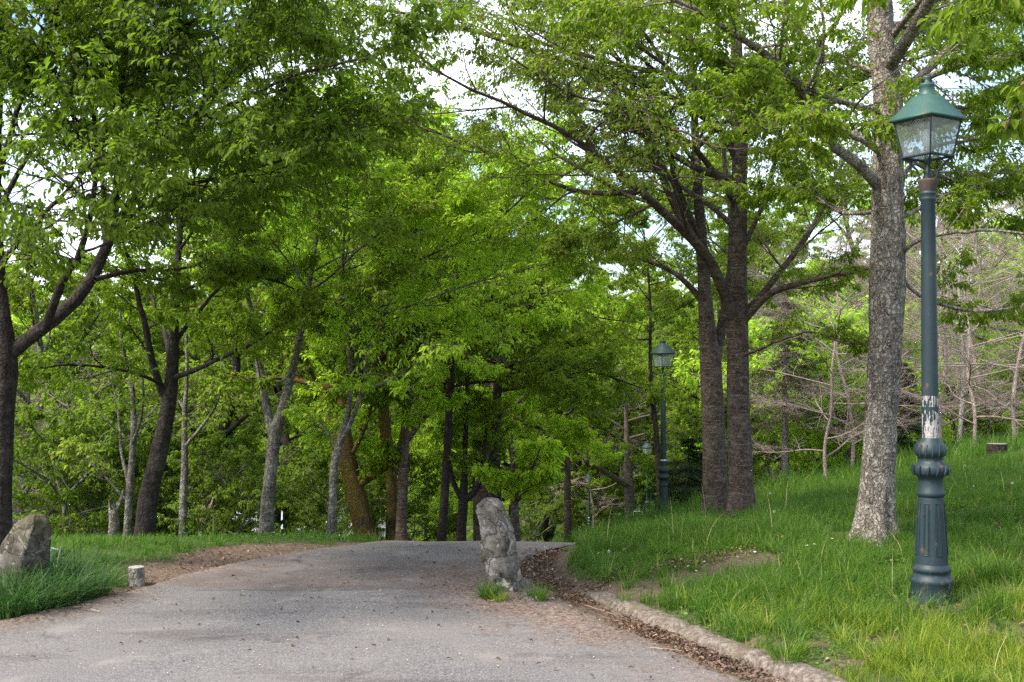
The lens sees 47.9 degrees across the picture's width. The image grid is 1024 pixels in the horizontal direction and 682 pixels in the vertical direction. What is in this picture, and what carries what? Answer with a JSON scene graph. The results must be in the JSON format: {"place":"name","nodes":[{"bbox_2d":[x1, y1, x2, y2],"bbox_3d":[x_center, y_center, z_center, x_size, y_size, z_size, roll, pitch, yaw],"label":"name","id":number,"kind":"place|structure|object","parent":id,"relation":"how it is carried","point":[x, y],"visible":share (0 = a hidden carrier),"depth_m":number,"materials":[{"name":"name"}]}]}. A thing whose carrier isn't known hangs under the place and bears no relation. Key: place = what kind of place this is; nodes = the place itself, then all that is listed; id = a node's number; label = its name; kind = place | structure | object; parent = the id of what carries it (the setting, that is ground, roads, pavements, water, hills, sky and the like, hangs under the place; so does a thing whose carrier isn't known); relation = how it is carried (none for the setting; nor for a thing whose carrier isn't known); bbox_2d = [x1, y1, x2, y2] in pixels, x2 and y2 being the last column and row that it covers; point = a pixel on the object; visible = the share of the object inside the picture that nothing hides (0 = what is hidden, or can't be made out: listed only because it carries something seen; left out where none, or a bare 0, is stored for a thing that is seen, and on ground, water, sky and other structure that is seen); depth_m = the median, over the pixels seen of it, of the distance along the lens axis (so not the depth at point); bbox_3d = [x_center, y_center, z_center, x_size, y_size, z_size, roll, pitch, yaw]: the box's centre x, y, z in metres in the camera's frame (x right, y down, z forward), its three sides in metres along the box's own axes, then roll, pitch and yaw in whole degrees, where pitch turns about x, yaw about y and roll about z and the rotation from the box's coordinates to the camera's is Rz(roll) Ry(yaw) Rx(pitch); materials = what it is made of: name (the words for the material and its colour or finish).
{"place":"outdoors","nodes":[
{"label":"outdoors","id":0,"kind":"place"},
{"bbox_2d":[0,540,735,681],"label":"road","id":1,"kind":"structure","parent":0,"point":[416,646],"depth_m":7.40,"materials":[{"name":"asphalt"}]},
{"bbox_2d":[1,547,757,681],"bbox_3d":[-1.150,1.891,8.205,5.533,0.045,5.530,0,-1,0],"label":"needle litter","id":2,"kind":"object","parent":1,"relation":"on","point":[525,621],"visible":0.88,"depth_m":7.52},
{"bbox_2d":[476,497,522,592],"bbox_3d":[-0.075,1.625,8.947,0.324,0.832,0.291,-1,-2,24],"label":"standing stone","id":3,"kind":"object","parent":1,"relation":"on","point":[499,553],"visible":0.88,"depth_m":8.85,"materials":[{"name":"stone"}]},
{"bbox_2d":[1,398,1023,681],"bbox_3d":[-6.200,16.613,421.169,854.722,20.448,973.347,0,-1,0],"label":"ground","id":4,"kind":"structure","parent":0,"point":[281,546],"depth_m":9.46,"materials":[{"name":"soil"}]},
{"bbox_2d":[0,513,50,585],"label":"boulder","id":5,"kind":"object","parent":4,"relation":"on","point":[28,538],"visible":0.71,"depth_m":8.53,"materials":[{"name":"stone"}]},
{"bbox_2d":[0,557,76,619],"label":"strap leaf clump","id":6,"kind":"object","parent":4,"relation":"on","point":[5,614],"visible":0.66,"depth_m":7.92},
{"bbox_2d":[0,558,109,618],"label":"strap leaf clump","id":7,"kind":"object","parent":4,"relation":"on","point":[57,602],"visible":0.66,"depth_m":8.04,"materials":[{"name":"plant"}]},
{"bbox_2d":[1,554,121,607],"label":"strap leaf clump","id":8,"kind":"object","parent":4,"relation":"on","point":[73,600],"visible":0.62,"depth_m":8.28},
{"bbox_2d":[5,539,132,583],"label":"strap leaf clump","id":9,"kind":"object","parent":4,"relation":"on","point":[63,565],"visible":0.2,"depth_m":8.95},
{"bbox_2d":[4,548,149,600],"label":"strap leaf clump","id":10,"kind":"object","parent":4,"relation":"on","point":[95,593],"visible":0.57,"depth_m":8.56,"materials":[{"name":"plant"}]},
{"bbox_2d":[50,536,119,580],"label":"strap leaf clump","id":11,"kind":"object","parent":4,"relation":"on","point":[81,557],"visible":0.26,"depth_m":9.21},
{"bbox_2d":[4,228,190,532],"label":"tree","id":12,"kind":"object","parent":4,"relation":"on","point":[33,304],"visible":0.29,"depth_m":21.71,"materials":[{"name":"green plant"}]},
{"bbox_2d":[12,388,191,537],"bbox_3d":[-6.835,2.171,18.494,3.501,2.927,3.409,0,-2,-11],"label":"shrub","id":13,"kind":"object","parent":4,"relation":"on","point":[68,495],"visible":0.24,"depth_m":17.78,"materials":[{"name":"green plant"}]},
{"bbox_2d":[12,393,194,539],"bbox_3d":[-6.737,2.074,17.476,3.099,2.661,3.182,1,-2,-43],"label":"shrub","id":14,"kind":"object","parent":4,"relation":"on","point":[108,432],"visible":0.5,"depth_m":17.02,"materials":[{"name":"green plant"}]},
{"bbox_2d":[6,277,204,512],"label":"leafy tree","id":15,"kind":"object","parent":4,"relation":"on","point":[16,320],"visible":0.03,"depth_m":33.47,"materials":[{"name":"green plant"}]},
{"bbox_2d":[12,265,206,518],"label":"tree","id":16,"kind":"object","parent":4,"relation":"on","point":[98,357],"visible":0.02,"depth_m":25.72,"materials":[{"name":"green plant"}]},
{"bbox_2d":[12,342,209,537],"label":"leafy tree","id":17,"kind":"object","parent":4,"relation":"on","point":[35,402],"visible":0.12,"depth_m":18.80,"materials":[{"name":"green plant"}]},
{"bbox_2d":[45,300,184,536],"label":"sapling","id":18,"kind":"object","parent":4,"relation":"on","point":[68,449],"visible":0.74,"depth_m":13.97,"materials":[{"name":"green plant"}]},
{"bbox_2d":[108,490,124,537],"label":"broken tree","id":19,"kind":"object","parent":4,"relation":"on","point":[114,521],"visible":0.59,"depth_m":15.45,"materials":[{"name":"grey plant"}]},
{"bbox_2d":[38,436,227,536],"bbox_3d":[-6.272,2.593,19.001,2.789,2.395,2.864,-1,-2,28],"label":"shrub","id":20,"kind":"object","parent":4,"relation":"on","point":[95,490],"visible":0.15,"depth_m":18.30,"materials":[{"name":"green plant"}]},
{"bbox_2d":[128,565,144,586],"bbox_3d":[-2.975,1.879,9.121,0.137,0.188,0.135,0,-1,0],"label":"tree stump","id":21,"kind":"object","parent":4,"relation":"on","point":[136,579],"visible":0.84,"depth_m":9.07,"materials":[{"name":"grey plant"}]},
{"bbox_2d":[42,260,272,536],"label":"leafy tree","id":22,"kind":"object","parent":4,"relation":"on","point":[208,356],"visible":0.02,"depth_m":36.61,"materials":[{"name":"green plant"}]},
{"bbox_2d":[87,427,281,537],"bbox_3d":[-5.107,2.485,18.458,2.864,2.395,2.789,-1,-2,43],"label":"shrub","id":23,"kind":"object","parent":4,"relation":"on","point":[167,487],"visible":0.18,"depth_m":17.88,"materials":[{"name":"green plant"}]},
{"bbox_2d":[139,322,248,537],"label":"sapling","id":24,"kind":"object","parent":4,"relation":"on","point":[224,396],"visible":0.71,"depth_m":15.96,"materials":[{"name":"green plant"}]},
{"bbox_2d":[53,167,357,535],"bbox_3d":[-6.038,0.419,23.168,6.074,8.686,5.253,0,-1,9],"label":"dark leafy tree","id":25,"kind":"object","parent":4,"relation":"on","point":[229,427],"visible":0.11,"depth_m":22.38,"materials":[{"name":"green plant"}]},
{"bbox_2d":[2,0,463,537],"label":"cherry tree","id":26,"kind":"object","parent":4,"relation":"on","point":[147,503],"visible":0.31,"depth_m":12.56,"materials":[{"name":"green plant"}]},
{"bbox_2d":[137,300,330,535],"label":"tree","id":27,"kind":"object","parent":4,"relation":"on","point":[245,369],"visible":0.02,"depth_m":31.83,"materials":[{"name":"green plant"}]},
{"bbox_2d":[0,0,471,545],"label":"cherry tree","id":28,"kind":"object","parent":4,"relation":"on","point":[174,36],"visible":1,"depth_m":7.99,"materials":[{"name":"green plant"}]},
{"bbox_2d":[157,424,329,536],"bbox_3d":[-3.941,2.245,17.005,2.546,2.129,2.479,0,-1,3],"label":"shrub","id":29,"kind":"object","parent":4,"relation":"on","point":[203,443],"visible":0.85,"depth_m":16.68,"materials":[{"name":"green plant"}]},
{"bbox_2d":[136,245,398,530],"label":"leafy tree","id":30,"kind":"object","parent":4,"relation":"on","point":[276,512],"visible":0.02,"depth_m":39.01,"materials":[{"name":"green plant"}]},
{"bbox_2d":[171,217,397,528],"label":"dark leafy tree","id":31,"kind":"object","parent":4,"relation":"on","point":[285,439],"visible":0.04,"depth_m":26.48,"materials":[{"name":"green plant"}]},
{"bbox_2d":[108,56,513,540],"bbox_3d":[-2.987,-0.249,18.332,6.025,7.241,6.159,0,-1,0],"label":"mossy tree","id":32,"kind":"object","parent":4,"relation":"on","point":[355,481],"visible":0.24,"depth_m":17.48,"materials":[{"name":"green plant"}]},
{"bbox_2d":[248,448,385,535],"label":"shrub","id":33,"kind":"object","parent":4,"relation":"on","point":[342,523],"visible":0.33,"depth_m":20.49,"materials":[{"name":"green plant"}]},
{"bbox_2d":[274,464,385,535],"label":"shrub","id":34,"kind":"object","parent":4,"relation":"on","point":[320,509],"visible":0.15,"depth_m":24.46,"materials":[{"name":"green plant"}]},
{"bbox_2d":[158,1,512,537],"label":"forked tree","id":35,"kind":"object","parent":4,"relation":"on","point":[364,284],"visible":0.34,"depth_m":13.66,"materials":[{"name":"green plant"}]},
{"bbox_2d":[281,260,445,527],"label":"leafy tree","id":36,"kind":"object","parent":4,"relation":"on","point":[324,445],"visible":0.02,"depth_m":36.69,"materials":[{"name":"green plant"}]},
{"bbox_2d":[164,103,612,540],"bbox_3d":[-1.244,-0.115,17.328,6.282,6.714,7.298,1,-2,-36],"label":"cherry tree","id":37,"kind":"object","parent":4,"relation":"on","point":[480,368],"visible":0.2,"depth_m":16.35,"materials":[{"name":"green plant"}]},
{"bbox_2d":[182,72,596,537],"bbox_3d":[-1.583,-0.267,13.445,5.136,5.335,5.137,0,-1,0],"label":"forked tree","id":38,"kind":"object","parent":4,"relation":"on","point":[470,215],"visible":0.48,"depth_m":13.05,"materials":[{"name":"green plant"}]},
{"bbox_2d":[357,447,461,540],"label":"shrub","id":39,"kind":"object","parent":4,"relation":"on","point":[422,508],"visible":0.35,"depth_m":27.15,"materials":[{"name":"green plant"}]},
{"bbox_2d":[244,107,612,539],"bbox_3d":[-1.349,-0.294,17.901,5.876,7.328,7.189,0,-1,0],"label":"mossy tree","id":40,"kind":"object","parent":4,"relation":"on","point":[532,318],"visible":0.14,"depth_m":17.39,"materials":[{"name":"green plant"}]},
{"bbox_2d":[246,180,616,540],"bbox_3d":[-1.002,0.555,20.754,6.634,6.342,6.081,1,-2,-43],"label":"dark tree","id":41,"kind":"object","parent":4,"relation":"on","point":[557,382],"visible":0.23,"depth_m":19.93,"materials":[{"name":"green plant"}]},
{"bbox_2d":[383,437,509,541],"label":"shrub","id":42,"kind":"object","parent":4,"relation":"on","point":[453,498],"visible":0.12,"depth_m":30.49,"materials":[{"name":"green plant"}]},
{"bbox_2d":[375,260,532,540],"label":"leafy tree","id":43,"kind":"object","parent":4,"relation":"on","point":[430,502],"visible":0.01,"depth_m":32.69,"materials":[{"name":"green plant"}]},
{"bbox_2d":[322,215,612,540],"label":"dark tree","id":44,"kind":"object","parent":4,"relation":"on","point":[464,460],"visible":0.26,"depth_m":20.60,"materials":[{"name":"green plant"}]},
{"bbox_2d":[289,247,647,540],"bbox_3d":[-0.928,1.246,25.988,7.706,8.374,7.330,0,-1,0],"label":"cherry tree","id":45,"kind":"object","parent":4,"relation":"on","point":[579,432],"visible":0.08,"depth_m":24.13,"materials":[{"name":"green plant"}]},
{"bbox_2d":[0,540,1023,681],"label":"dead leaves","id":46,"kind":"object","parent":4,"relation":"on","point":[711,657],"visible":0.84,"depth_m":8.49,"materials":[{"name":"brown plant"}]},
{"bbox_2d":[6,420,1023,681],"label":"grass","id":47,"kind":"structure","parent":4,"relation":"on","point":[808,496],"depth_m":9.93,"materials":[{"name":"plant"}]},
{"bbox_2d":[13,257,1023,541],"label":"distant wood","id":48,"kind":"object","parent":4,"relation":"on","point":[561,529],"visible":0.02,"depth_m":71.22,"materials":[{"name":"green plant"}]},
{"bbox_2d":[470,435,569,540],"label":"young tree","id":49,"kind":"object","parent":4,"relation":"on","point":[514,481],"visible":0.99,"depth_m":17.03,"materials":[{"name":"green plant"}]},
{"bbox_2d":[362,233,685,500],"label":"dark tree","id":50,"kind":"object","parent":4,"relation":"on","point":[604,360],"visible":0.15,"depth_m":21.71,"materials":[{"name":"green plant"}]},
{"bbox_2d":[50,481,1023,681],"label":"clover and weeds","id":51,"kind":"object","parent":4,"relation":"on","point":[686,613],"visible":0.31,"depth_m":8.16,"materials":[{"name":"green plant"}]},
{"bbox_2d":[501,487,580,541],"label":"shrub","id":52,"kind":"object","parent":4,"relation":"on","point":[539,533],"visible":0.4,"depth_m":60.39,"materials":[{"name":"green plant"}]},
{"bbox_2d":[468,243,634,517],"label":"dark leafy tree","id":53,"kind":"object","parent":4,"relation":"on","point":[590,417],"visible":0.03,"depth_m":35.17,"materials":[{"name":"green plant"}]},
{"bbox_2d":[521,374,600,542],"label":"pollard tree","id":54,"kind":"object","parent":4,"relation":"on","point":[567,491],"visible":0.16,"depth_m":29.91,"materials":[{"name":"green plant"}]},
{"bbox_2d":[520,412,606,541],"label":"leafy tree","id":55,"kind":"object","parent":4,"relation":"on","point":[545,524],"visible":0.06,"depth_m":62.70,"materials":[{"name":"green plant"}]},
{"bbox_2d":[501,329,642,539],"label":"leafy tree","id":56,"kind":"object","parent":4,"relation":"on","point":[616,418],"visible":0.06,"depth_m":63.28,"materials":[{"name":"green plant"}]},
{"bbox_2d":[505,290,653,533],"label":"leafy tree","id":57,"kind":"object","parent":4,"relation":"on","point":[596,501],"visible":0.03,"depth_m":67.23,"materials":[{"name":"green plant"}]},
{"bbox_2d":[536,260,671,522],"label":"tree","id":58,"kind":"object","parent":4,"relation":"on","point":[625,280],"visible":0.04,"depth_m":72.54,"materials":[{"name":"green plant"}]},
{"bbox_2d":[558,455,652,532],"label":"shrub","id":59,"kind":"object","parent":4,"relation":"on","point":[579,515],"visible":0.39,"depth_m":63.37,"materials":[{"name":"green plant"}]},
{"bbox_2d":[533,358,677,526],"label":"bare tree","id":60,"kind":"object","parent":4,"relation":"on","point":[592,503],"visible":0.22,"depth_m":62.22,"materials":[{"name":"brown plant"}]},
{"bbox_2d":[593,368,671,507],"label":"leafy tree","id":61,"kind":"object","parent":4,"relation":"on","point":[641,420],"visible":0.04,"depth_m":66.36,"materials":[{"name":"green plant"}]},
{"bbox_2d":[521,577,751,681],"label":"gutter","id":62,"kind":"object","parent":4,"relation":"on","point":[565,604],"visible":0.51,"depth_m":7.49,"materials":[{"name":"concrete"}]},
{"bbox_2d":[514,262,761,517],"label":"spreading tree","id":63,"kind":"object","parent":4,"relation":"on","point":[627,482],"visible":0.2,"depth_m":55.28,"materials":[{"name":"green plant"}]},
{"bbox_2d":[598,280,722,508],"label":"leafy tree","id":64,"kind":"object","parent":4,"relation":"on","point":[636,478],"visible":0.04,"depth_m":66.29,"materials":[{"name":"green plant"}]},
{"bbox_2d":[454,0,869,515],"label":"cherry tree","id":65,"kind":"object","parent":4,"relation":"on","point":[712,335],"visible":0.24,"depth_m":14.51,"materials":[{"name":"green plant"}]},
{"bbox_2d":[650,338,675,515],"bbox_3d":[2.963,1.772,22.562,0.360,3.680,0.360,1,-2,-31],"label":"lamp post","id":66,"kind":"object","parent":4,"relation":"on","point":[663,350],"visible":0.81,"depth_m":22.51,"materials":[{"name":"metal"}]},
{"bbox_2d":[624,437,702,519],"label":"fir tree","id":67,"kind":"object","parent":4,"relation":"on","point":[689,470],"visible":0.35,"depth_m":27.77,"materials":[{"name":"green plant"}]},
{"bbox_2d":[619,316,722,503],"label":"dark leafy tree","id":68,"kind":"object","parent":4,"relation":"on","point":[647,426],"visible":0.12,"depth_m":63.64,"materials":[{"name":"green plant"}]},
{"bbox_2d":[322,0,1023,517],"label":"cherry tree","id":69,"kind":"object","parent":4,"relation":"on","point":[558,92],"visible":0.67,"depth_m":12.63,"materials":[{"name":"green plant"}]},
{"bbox_2d":[524,134,824,510],"bbox_3d":[3.889,-0.361,25.375,7.146,8.788,5.280,1,-2,-19],"label":"slender tree","id":70,"kind":"object","parent":4,"relation":"on","point":[664,292],"visible":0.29,"depth_m":24.75,"materials":[{"name":"green plant"}]},
{"bbox_2d":[570,586,847,681],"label":"kerb","id":71,"kind":"structure","parent":4,"relation":"on","point":[787,670],"depth_m":7.05,"materials":[{"name":"stone"}]},
{"bbox_2d":[632,395,798,508],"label":"shrub","id":72,"kind":"object","parent":4,"relation":"on","point":[695,425],"visible":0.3,"depth_m":28.30,"materials":[{"name":"green plant"}]},
{"bbox_2d":[617,188,816,480],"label":"leafy tree","id":73,"kind":"object","parent":4,"relation":"on","point":[686,322],"visible":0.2,"depth_m":37.18,"materials":[{"name":"green plant"}]},
{"bbox_2d":[530,0,1023,546],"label":"pale barked tree","id":74,"kind":"object","parent":4,"relation":"on","point":[770,82],"visible":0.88,"depth_m":10.16,"materials":[{"name":"green plant"}]},
{"bbox_2d":[726,290,842,482],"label":"spruce tree","id":75,"kind":"object","parent":4,"relation":"on","point":[784,431],"visible":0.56,"depth_m":26.83,"materials":[{"name":"green plant"}]},
{"bbox_2d":[676,208,906,474],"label":"tree","id":76,"kind":"object","parent":4,"relation":"on","point":[683,346],"visible":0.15,"depth_m":39.46,"materials":[{"name":"green plant"}]},
{"bbox_2d":[670,285,920,481],"bbox_3d":[7.462,1.523,29.955,6.739,5.762,6.037,0,-2,15],"label":"shrub","id":77,"kind":"object","parent":4,"relation":"on","point":[694,383],"visible":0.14,"depth_m":29.00,"materials":[{"name":"green plant"}]},
{"bbox_2d":[568,468,1022,673],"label":"dry grass stalk","id":78,"kind":"object","parent":4,"relation":"on","point":[849,545],"visible":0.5,"depth_m":10.12,"materials":[{"name":"plant"}]},
{"bbox_2d":[573,494,1023,681],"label":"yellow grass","id":79,"kind":"structure","parent":4,"relation":"on","point":[884,665],"depth_m":6.60,"materials":[{"name":"plant"}]},
{"bbox_2d":[711,216,970,469],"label":"bare tree","id":80,"kind":"object","parent":4,"relation":"on","point":[846,393],"visible":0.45,"depth_m":24.88,"materials":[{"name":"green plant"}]},
{"bbox_2d":[750,310,945,475],"bbox_3d":[8.318,1.348,28.522,4.527,4.321,5.054,0,-2,-10],"label":"shrub","id":81,"kind":"object","parent":4,"relation":"on","point":[794,461],"visible":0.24,"depth_m":28.00,"materials":[{"name":"green plant"}]},
{"bbox_2d":[721,240,977,476],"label":"bare tree","id":82,"kind":"object","parent":4,"relation":"on","point":[831,380],"visible":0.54,"depth_m":22.79,"materials":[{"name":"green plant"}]},
{"bbox_2d":[749,294,960,479],"bbox_3d":[8.754,1.296,30.605,6.402,5.474,5.735,1,-2,-43],"label":"shrub","id":83,"kind":"object","parent":4,"relation":"on","point":[947,432],"visible":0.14,"depth_m":29.54,"materials":[{"name":"green plant"}]},
{"bbox_2d":[757,148,972,455],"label":"leafy tree","id":84,"kind":"object","parent":4,"relation":"on","point":[820,225],"visible":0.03,"depth_m":40.06,"materials":[{"name":"green plant"}]},
{"bbox_2d":[758,201,1021,438],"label":"bare tree","id":85,"kind":"object","parent":4,"relation":"on","point":[946,296],"visible":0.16,"depth_m":32.55,"materials":[{"name":"grey plant"}]},
{"bbox_2d":[781,0,1023,147],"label":"cherry tree","id":86,"kind":"object","parent":4,"relation":"on","point":[1015,126],"visible":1,"depth_m":6.54,"materials":[{"name":"green plant"}]},
{"bbox_2d":[794,182,1023,440],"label":"bare tree","id":87,"kind":"object","parent":4,"relation":"on","point":[945,359],"visible":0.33,"depth_m":26.68,"materials":[{"name":"grey plant"}]},
{"bbox_2d":[897,362,920,456],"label":"fir tree","id":88,"kind":"object","parent":4,"relation":"on","point":[916,428],"visible":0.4,"depth_m":25.85,"materials":[{"name":"green plant"}]},
{"bbox_2d":[825,200,1023,449],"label":"bare tree","id":89,"kind":"object","parent":4,"relation":"on","point":[969,377],"visible":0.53,"depth_m":22.92,"materials":[{"name":"grey plant"}]},
{"bbox_2d":[825,207,1023,440],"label":"bare tree","id":90,"kind":"object","parent":4,"relation":"on","point":[1022,397],"visible":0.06,"depth_m":36.44,"materials":[{"name":"grey plant"}]},
{"bbox_2d":[889,76,965,605],"bbox_3d":[2.879,-0.003,7.946,0.360,3.680,0.360,1,-2,-31],"label":"lamp post","id":91,"kind":"object","parent":4,"relation":"on","point":[927,110],"visible":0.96,"depth_m":7.89,"materials":[{"name":"metal"}]},
{"bbox_2d":[854,193,1023,440],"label":"bare tree","id":92,"kind":"object","parent":4,"relation":"on","point":[974,361],"visible":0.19,"depth_m":31.07,"materials":[{"name":"grey plant"}]},
{"bbox_2d":[906,206,1003,443],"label":"birch tree","id":93,"kind":"object","parent":4,"relation":"on","point":[960,420],"visible":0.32,"depth_m":29.01,"materials":[{"name":"white plant"}]},
{"bbox_2d":[902,169,1023,443],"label":"tree","id":94,"kind":"object","parent":4,"relation":"on","point":[952,252],"visible":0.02,"depth_m":50.75,"materials":[{"name":"green plant"}]},
{"bbox_2d":[902,145,1023,437],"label":"bare tree","id":95,"kind":"object","parent":4,"relation":"on","point":[1012,403],"visible":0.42,"depth_m":25.03,"materials":[{"name":"grey plant"}]},
{"bbox_2d":[905,191,1023,436],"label":"leafy tree","id":96,"kind":"object","parent":4,"relation":"on","point":[982,286],"visible":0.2,"depth_m":35.78,"materials":[{"name":"green plant"}]},
{"bbox_2d":[915,373,1020,446],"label":"shrub","id":97,"kind":"object","parent":4,"relation":"on","point":[970,418],"visible":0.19,"depth_m":30.98,"materials":[{"name":"green plant"}]},
{"bbox_2d":[914,211,1023,438],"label":"leafy tree","id":98,"kind":"object","parent":4,"relation":"on","point":[1016,326],"visible":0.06,"depth_m":55.11,"materials":[{"name":"green plant"}]},
{"bbox_2d":[915,345,1023,439],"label":"shrub","id":99,"kind":"object","parent":4,"relation":"on","point":[982,358],"visible":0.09,"depth_m":35.55,"materials":[{"name":"green plant"}]},
{"bbox_2d":[937,244,1008,435],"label":"birch tree","id":100,"kind":"object","parent":4,"relation":"on","point":[988,331],"visible":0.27,"depth_m":32.62,"materials":[{"name":"white plant"}]},
{"bbox_2d":[975,341,1023,438],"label":"shrub","id":101,"kind":"object","parent":4,"relation":"on","point":[999,375],"visible":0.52,"depth_m":30.26,"materials":[{"name":"green plant"}]},
{"bbox_2d":[1,0,1023,382],"label":"sky","id":102,"kind":"structure","parent":0,"point":[945,82],"materials":[{"name":"white"}]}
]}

